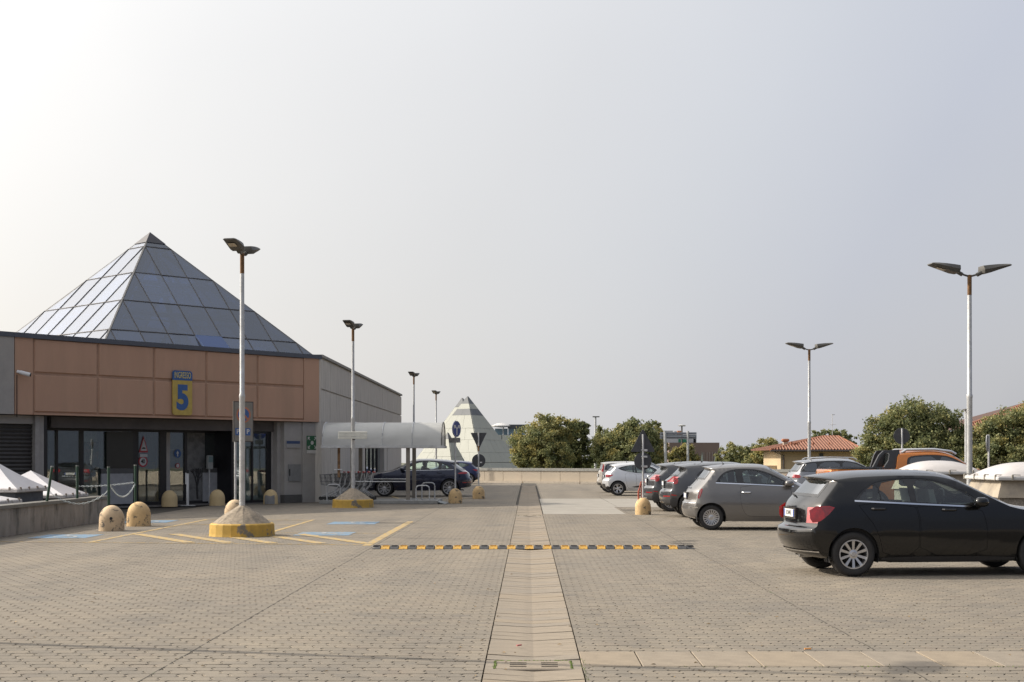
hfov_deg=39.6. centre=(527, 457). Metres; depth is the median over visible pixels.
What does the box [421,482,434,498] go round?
rail hoop
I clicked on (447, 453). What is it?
clad pyramid building
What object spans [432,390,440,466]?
street lamp
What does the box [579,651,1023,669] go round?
kerb strip
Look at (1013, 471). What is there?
dome skylight
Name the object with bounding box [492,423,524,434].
rooftop pavilion
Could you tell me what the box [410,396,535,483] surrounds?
clad pyramid building
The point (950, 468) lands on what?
dome skylight
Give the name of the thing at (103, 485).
plastic chain
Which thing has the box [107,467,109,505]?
chain post
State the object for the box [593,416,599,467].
street lamp
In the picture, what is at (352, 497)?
street lamp
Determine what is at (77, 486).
chain post
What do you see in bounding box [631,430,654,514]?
road sign
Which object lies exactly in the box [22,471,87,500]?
roof skylight
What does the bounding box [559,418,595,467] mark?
leafy tree
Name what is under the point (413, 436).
trolley shelter
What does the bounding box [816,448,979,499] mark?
pickup truck
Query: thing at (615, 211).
sky
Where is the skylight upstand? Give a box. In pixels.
[891,475,1023,505]
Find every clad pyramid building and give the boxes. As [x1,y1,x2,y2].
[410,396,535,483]
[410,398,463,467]
[427,432,464,467]
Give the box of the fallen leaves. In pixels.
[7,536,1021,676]
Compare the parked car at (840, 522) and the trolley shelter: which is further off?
the trolley shelter
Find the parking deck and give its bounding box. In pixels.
[0,483,1023,681]
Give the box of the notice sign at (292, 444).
[286,441,299,447]
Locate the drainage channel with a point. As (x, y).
(531, 596)
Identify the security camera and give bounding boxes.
[16,370,30,376]
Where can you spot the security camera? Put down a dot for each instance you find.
(21, 372)
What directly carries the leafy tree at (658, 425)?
on the ground
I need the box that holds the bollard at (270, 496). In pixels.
[263,489,277,503]
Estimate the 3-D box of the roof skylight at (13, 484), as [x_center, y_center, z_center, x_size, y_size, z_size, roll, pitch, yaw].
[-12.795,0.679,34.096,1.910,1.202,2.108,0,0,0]
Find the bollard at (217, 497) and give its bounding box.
[209,489,224,505]
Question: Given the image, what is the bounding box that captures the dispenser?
[206,455,212,502]
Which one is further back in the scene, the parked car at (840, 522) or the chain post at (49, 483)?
the chain post at (49, 483)
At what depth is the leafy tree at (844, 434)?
151.69 m
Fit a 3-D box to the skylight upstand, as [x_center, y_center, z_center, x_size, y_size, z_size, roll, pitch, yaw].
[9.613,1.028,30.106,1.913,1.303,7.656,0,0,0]
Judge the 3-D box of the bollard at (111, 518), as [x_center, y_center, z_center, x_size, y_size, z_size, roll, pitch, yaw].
[-9.519,1.387,32.514,0.572,0.585,0.573,0,0,-13]
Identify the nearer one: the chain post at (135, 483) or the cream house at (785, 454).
the chain post at (135, 483)
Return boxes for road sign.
[224,401,252,513]
[448,421,461,502]
[471,432,485,498]
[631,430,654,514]
[893,428,909,448]
[986,435,989,466]
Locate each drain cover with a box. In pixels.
[485,660,581,671]
[516,515,542,516]
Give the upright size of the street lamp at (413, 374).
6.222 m
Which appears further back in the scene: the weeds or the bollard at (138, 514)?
the bollard at (138, 514)
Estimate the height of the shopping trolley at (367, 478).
1.069 m
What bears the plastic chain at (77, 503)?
hanging from the chain post at (108, 486)
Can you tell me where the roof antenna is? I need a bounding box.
[828,414,835,434]
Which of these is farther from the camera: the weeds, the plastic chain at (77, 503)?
the plastic chain at (77, 503)
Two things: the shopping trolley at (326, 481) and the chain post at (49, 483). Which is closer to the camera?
the chain post at (49, 483)
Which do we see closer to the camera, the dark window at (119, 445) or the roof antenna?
the dark window at (119, 445)
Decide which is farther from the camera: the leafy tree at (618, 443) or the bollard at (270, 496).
the leafy tree at (618, 443)
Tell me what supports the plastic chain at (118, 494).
hanging from the chain post at (108, 486)
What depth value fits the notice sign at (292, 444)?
52.42 m
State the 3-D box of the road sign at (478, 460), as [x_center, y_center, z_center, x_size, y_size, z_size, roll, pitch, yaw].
[-2.017,0.329,57.703,0.536,2.702,0.502,0,0,40]
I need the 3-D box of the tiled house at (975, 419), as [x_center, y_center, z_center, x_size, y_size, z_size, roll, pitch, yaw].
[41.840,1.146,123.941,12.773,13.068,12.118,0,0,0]
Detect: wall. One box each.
[0,496,110,536]
[416,468,790,483]
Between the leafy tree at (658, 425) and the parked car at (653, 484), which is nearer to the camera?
the parked car at (653, 484)
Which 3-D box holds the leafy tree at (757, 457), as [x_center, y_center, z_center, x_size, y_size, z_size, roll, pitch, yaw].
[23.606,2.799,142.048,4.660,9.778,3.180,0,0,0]
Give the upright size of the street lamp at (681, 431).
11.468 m
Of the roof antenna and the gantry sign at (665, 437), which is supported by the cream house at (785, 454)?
the roof antenna
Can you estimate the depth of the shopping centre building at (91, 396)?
50.75 m
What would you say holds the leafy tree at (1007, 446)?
on the ground
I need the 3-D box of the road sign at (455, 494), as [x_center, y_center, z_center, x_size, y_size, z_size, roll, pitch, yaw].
[-2.663,0.171,52.033,0.512,3.019,0.545,0,0,0]
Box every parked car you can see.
[365,459,471,495]
[431,461,479,482]
[597,461,651,492]
[602,457,657,495]
[621,457,659,469]
[644,453,743,511]
[659,452,800,516]
[682,454,801,529]
[777,469,1023,576]
[786,457,865,483]
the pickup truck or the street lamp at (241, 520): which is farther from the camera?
the pickup truck
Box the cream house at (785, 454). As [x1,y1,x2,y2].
[751,435,859,468]
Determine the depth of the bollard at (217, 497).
49.30 m
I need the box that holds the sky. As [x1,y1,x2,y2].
[0,0,1023,462]
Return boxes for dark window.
[106,432,132,467]
[205,433,214,467]
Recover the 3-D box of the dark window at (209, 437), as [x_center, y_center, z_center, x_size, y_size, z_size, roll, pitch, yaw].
[-11.257,-0.242,51.545,0.040,1.235,1.160,0,0,39]
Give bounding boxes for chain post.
[46,466,53,500]
[76,465,78,497]
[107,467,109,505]
[134,465,136,502]
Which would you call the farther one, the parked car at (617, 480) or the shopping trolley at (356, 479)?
the parked car at (617, 480)
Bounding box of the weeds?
[581,651,1018,679]
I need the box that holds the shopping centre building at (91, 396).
[0,232,401,507]
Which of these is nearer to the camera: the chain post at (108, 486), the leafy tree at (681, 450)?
the chain post at (108, 486)
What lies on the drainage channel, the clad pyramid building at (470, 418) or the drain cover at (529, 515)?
the drain cover at (529, 515)
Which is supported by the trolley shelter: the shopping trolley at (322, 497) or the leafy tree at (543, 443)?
the shopping trolley at (322, 497)
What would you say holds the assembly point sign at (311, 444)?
attached to the shopping centre building at (91, 396)
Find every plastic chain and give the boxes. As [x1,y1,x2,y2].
[50,491,106,504]
[79,482,133,486]
[110,484,134,497]
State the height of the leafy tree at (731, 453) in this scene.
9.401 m
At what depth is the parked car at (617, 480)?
62.29 m
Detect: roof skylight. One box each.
[0,464,47,501]
[0,496,21,503]
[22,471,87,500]
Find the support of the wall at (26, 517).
on the parking deck
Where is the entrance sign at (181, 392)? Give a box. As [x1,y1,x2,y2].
[172,370,191,414]
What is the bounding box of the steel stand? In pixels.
[180,470,195,505]
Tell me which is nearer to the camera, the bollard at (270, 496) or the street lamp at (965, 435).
the bollard at (270, 496)
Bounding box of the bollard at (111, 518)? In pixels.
[99,505,124,530]
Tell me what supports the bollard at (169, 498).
on the parking deck
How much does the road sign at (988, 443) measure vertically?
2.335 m
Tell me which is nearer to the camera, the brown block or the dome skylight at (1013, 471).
the dome skylight at (1013, 471)
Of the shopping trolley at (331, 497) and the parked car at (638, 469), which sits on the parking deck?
the parked car at (638, 469)
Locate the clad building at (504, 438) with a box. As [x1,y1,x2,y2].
[499,435,528,464]
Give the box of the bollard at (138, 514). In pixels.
[126,502,150,526]
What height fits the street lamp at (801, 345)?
5.992 m
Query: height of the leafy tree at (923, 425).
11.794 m
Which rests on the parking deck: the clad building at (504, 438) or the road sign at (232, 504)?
the road sign at (232, 504)
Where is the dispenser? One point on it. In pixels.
(209, 462)
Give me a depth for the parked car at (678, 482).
39.70 m
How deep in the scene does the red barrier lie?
47.19 m
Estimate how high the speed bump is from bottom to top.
0.062 m
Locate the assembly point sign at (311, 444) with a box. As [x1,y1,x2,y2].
[307,436,315,453]
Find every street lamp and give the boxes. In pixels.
[209,238,274,536]
[332,320,373,507]
[408,371,419,421]
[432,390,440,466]
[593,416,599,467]
[678,425,685,444]
[785,342,832,458]
[927,262,1011,484]
[963,409,966,462]
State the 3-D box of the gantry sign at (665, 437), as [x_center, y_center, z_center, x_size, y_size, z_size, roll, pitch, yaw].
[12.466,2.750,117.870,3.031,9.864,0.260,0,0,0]
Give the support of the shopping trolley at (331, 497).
on the trolley shelter
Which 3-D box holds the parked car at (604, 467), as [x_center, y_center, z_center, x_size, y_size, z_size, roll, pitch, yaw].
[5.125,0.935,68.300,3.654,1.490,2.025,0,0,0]
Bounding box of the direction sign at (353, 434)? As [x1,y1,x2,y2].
[338,431,366,439]
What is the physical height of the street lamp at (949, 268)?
5.842 m
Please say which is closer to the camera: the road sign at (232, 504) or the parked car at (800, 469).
the road sign at (232, 504)
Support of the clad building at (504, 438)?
on the ground
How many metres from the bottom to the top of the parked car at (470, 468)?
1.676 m
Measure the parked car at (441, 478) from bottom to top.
1.622 m
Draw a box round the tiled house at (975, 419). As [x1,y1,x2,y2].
[949,403,1022,462]
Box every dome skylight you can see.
[891,461,979,474]
[963,462,1023,480]
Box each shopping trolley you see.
[319,471,345,499]
[324,471,349,499]
[329,471,355,499]
[334,471,360,498]
[340,471,365,488]
[344,471,370,497]
[355,471,376,499]
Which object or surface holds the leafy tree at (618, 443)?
on the ground
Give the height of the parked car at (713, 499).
1.772 m
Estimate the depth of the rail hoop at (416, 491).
51.28 m
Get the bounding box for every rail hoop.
[326,469,342,500]
[415,485,429,500]
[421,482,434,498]
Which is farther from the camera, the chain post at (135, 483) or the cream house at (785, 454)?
the cream house at (785, 454)
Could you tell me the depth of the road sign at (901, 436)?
45.03 m
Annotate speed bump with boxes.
[372,545,694,548]
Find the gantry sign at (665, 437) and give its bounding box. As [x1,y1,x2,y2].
[660,431,696,462]
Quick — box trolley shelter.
[319,422,448,503]
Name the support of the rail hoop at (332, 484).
on the trolley shelter
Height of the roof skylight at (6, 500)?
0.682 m
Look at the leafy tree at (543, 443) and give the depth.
117.05 m
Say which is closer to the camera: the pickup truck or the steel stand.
the pickup truck
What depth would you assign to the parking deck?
16.93 m
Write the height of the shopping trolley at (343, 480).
1.069 m
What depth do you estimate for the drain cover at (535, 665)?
11.52 m
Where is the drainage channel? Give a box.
[482,486,584,681]
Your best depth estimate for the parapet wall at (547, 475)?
92.00 m
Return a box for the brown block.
[666,431,718,462]
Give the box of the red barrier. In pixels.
[638,481,644,498]
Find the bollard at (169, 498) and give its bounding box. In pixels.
[161,490,177,506]
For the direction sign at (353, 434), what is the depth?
47.51 m
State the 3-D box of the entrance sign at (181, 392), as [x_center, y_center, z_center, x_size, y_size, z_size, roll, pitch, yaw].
[-11.747,-2.186,48.329,0.050,1.506,0.808,0,0,39]
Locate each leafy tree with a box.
[506,412,580,467]
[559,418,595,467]
[586,416,663,468]
[651,420,670,461]
[661,443,700,462]
[713,441,755,463]
[741,437,779,464]
[811,428,857,444]
[850,394,964,466]
[956,400,1023,469]

